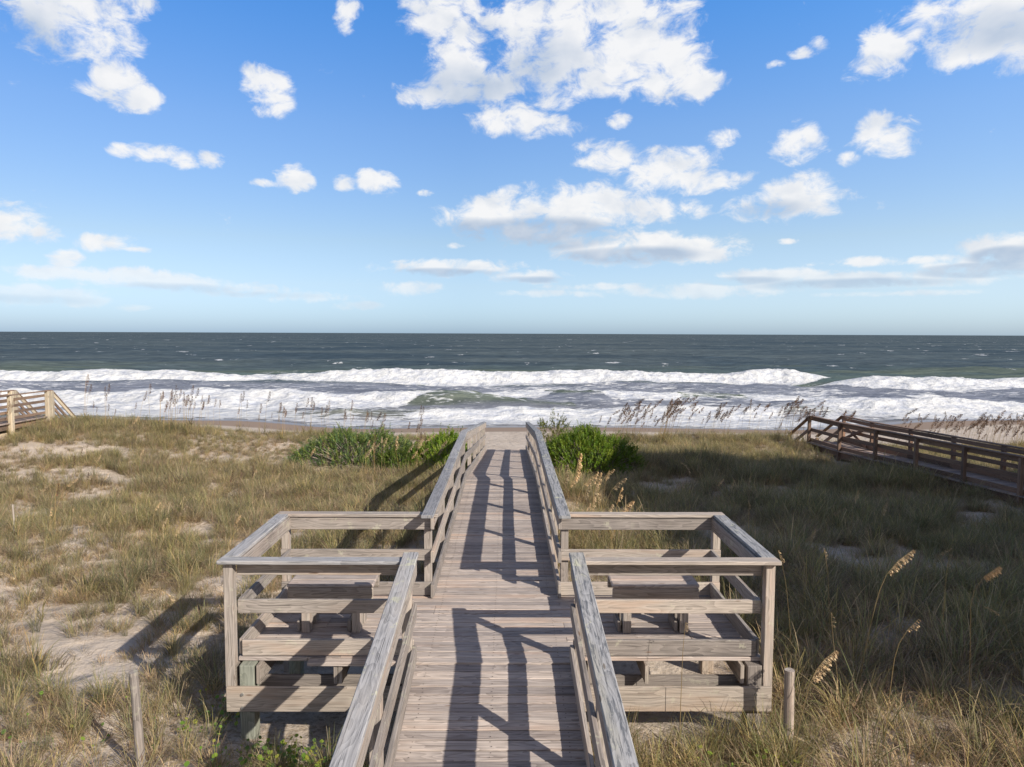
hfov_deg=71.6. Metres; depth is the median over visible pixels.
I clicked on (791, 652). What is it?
sea oat
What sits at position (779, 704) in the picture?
sea oat
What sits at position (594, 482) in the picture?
sea oat
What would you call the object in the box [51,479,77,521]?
sea oat
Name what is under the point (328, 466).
sea oat
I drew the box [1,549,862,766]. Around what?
ground vine
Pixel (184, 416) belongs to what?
sea oat
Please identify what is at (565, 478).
sea oat
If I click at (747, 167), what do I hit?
sky
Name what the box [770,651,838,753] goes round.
sea oat
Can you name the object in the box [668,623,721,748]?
sea oat
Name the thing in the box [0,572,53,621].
sea oat
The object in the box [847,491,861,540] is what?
sea oat
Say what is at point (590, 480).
sea oat
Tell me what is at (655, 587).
bench
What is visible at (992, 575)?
sea oat
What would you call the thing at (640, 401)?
sea oat
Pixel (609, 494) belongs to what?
sea oat
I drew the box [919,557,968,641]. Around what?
sea oat
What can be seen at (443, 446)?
sea oat
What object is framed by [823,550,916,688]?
sea oat
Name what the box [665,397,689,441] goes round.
sea oat
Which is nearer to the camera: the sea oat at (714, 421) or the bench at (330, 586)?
the bench at (330, 586)
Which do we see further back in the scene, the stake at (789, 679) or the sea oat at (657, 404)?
the sea oat at (657, 404)
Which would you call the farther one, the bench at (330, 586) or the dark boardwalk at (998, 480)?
the dark boardwalk at (998, 480)
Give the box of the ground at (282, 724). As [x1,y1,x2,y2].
[0,416,1023,766]
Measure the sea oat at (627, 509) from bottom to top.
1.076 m
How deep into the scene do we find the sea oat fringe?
27.35 m
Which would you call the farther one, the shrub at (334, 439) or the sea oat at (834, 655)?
the shrub at (334, 439)
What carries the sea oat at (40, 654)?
on the ground at (282, 724)
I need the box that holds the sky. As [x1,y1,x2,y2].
[0,0,1023,335]
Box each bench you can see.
[287,575,379,632]
[607,576,698,632]
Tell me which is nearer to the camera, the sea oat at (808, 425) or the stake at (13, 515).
the stake at (13, 515)
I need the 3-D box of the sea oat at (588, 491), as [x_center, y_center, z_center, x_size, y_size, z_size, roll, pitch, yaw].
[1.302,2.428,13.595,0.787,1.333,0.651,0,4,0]
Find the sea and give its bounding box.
[0,332,1023,428]
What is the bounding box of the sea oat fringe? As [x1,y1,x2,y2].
[0,390,1023,455]
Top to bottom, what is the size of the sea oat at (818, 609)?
1.239 m
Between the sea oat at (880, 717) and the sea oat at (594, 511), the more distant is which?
the sea oat at (594, 511)
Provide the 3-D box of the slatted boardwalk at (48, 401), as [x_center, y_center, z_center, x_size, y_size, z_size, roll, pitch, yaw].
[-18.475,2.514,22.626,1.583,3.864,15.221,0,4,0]
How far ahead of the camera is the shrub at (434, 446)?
22.21 m
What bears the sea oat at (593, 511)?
on the ground at (282, 724)
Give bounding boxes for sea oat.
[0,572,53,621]
[16,606,56,678]
[49,483,61,528]
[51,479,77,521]
[117,504,130,544]
[148,589,212,635]
[164,506,187,553]
[175,396,192,430]
[185,395,189,437]
[189,396,197,425]
[326,447,340,484]
[421,441,446,481]
[564,464,569,495]
[568,475,597,535]
[573,453,582,530]
[574,477,591,534]
[586,498,610,547]
[587,471,600,510]
[587,478,626,536]
[592,485,609,548]
[604,501,634,547]
[620,399,643,439]
[639,399,662,439]
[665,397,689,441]
[667,401,697,442]
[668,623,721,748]
[673,396,698,439]
[710,407,720,439]
[769,643,816,718]
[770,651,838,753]
[777,551,793,668]
[795,550,840,640]
[800,411,815,448]
[803,401,824,442]
[807,613,877,727]
[814,407,828,439]
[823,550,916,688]
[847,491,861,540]
[850,619,930,748]
[873,504,896,551]
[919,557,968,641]
[948,566,1007,704]
[984,606,1023,687]
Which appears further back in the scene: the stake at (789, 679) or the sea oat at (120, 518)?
the sea oat at (120, 518)
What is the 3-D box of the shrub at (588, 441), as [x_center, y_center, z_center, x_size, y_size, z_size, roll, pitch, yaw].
[2.281,1.935,22.263,3.529,1.742,3.214,-1,4,-22]
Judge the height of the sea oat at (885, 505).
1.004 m
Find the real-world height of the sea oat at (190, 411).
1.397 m
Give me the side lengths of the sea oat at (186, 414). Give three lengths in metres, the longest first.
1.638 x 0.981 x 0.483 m
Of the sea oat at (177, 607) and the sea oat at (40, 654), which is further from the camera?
the sea oat at (177, 607)
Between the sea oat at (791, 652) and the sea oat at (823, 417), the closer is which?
the sea oat at (791, 652)
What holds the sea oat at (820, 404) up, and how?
on the ground at (282, 724)
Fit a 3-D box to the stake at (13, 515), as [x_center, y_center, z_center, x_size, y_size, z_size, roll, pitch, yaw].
[-9.742,2.878,13.906,0.042,1.031,0.063,-3,5,-42]
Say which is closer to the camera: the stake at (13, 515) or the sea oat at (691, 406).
the stake at (13, 515)
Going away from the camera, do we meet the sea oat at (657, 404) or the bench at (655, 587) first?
the bench at (655, 587)
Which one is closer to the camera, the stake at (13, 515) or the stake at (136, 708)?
the stake at (136, 708)
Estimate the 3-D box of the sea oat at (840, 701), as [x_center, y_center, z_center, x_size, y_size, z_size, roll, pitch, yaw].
[3.166,2.732,6.733,0.571,1.190,0.766,0,4,-6]
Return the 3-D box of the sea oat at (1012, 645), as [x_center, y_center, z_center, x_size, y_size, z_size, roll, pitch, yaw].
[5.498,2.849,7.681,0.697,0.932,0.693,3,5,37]
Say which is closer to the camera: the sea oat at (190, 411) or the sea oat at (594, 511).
the sea oat at (594, 511)
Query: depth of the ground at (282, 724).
9.23 m
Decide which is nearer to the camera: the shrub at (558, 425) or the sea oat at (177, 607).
the sea oat at (177, 607)
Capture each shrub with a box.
[279,422,422,467]
[364,442,431,471]
[405,423,472,467]
[537,409,569,446]
[545,419,648,477]
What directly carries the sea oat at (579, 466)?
on the ground at (282, 724)
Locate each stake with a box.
[12,504,14,532]
[128,669,145,766]
[783,668,794,745]
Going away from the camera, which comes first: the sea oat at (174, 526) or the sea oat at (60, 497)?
the sea oat at (174, 526)
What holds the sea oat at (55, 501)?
on the ground at (282, 724)
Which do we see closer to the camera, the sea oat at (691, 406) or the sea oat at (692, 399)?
the sea oat at (691, 406)
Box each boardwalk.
[0,390,76,437]
[216,422,781,766]
[790,415,1023,506]
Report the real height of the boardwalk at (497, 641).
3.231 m
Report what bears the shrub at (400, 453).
on the ground at (282, 724)
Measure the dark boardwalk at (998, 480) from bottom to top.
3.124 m

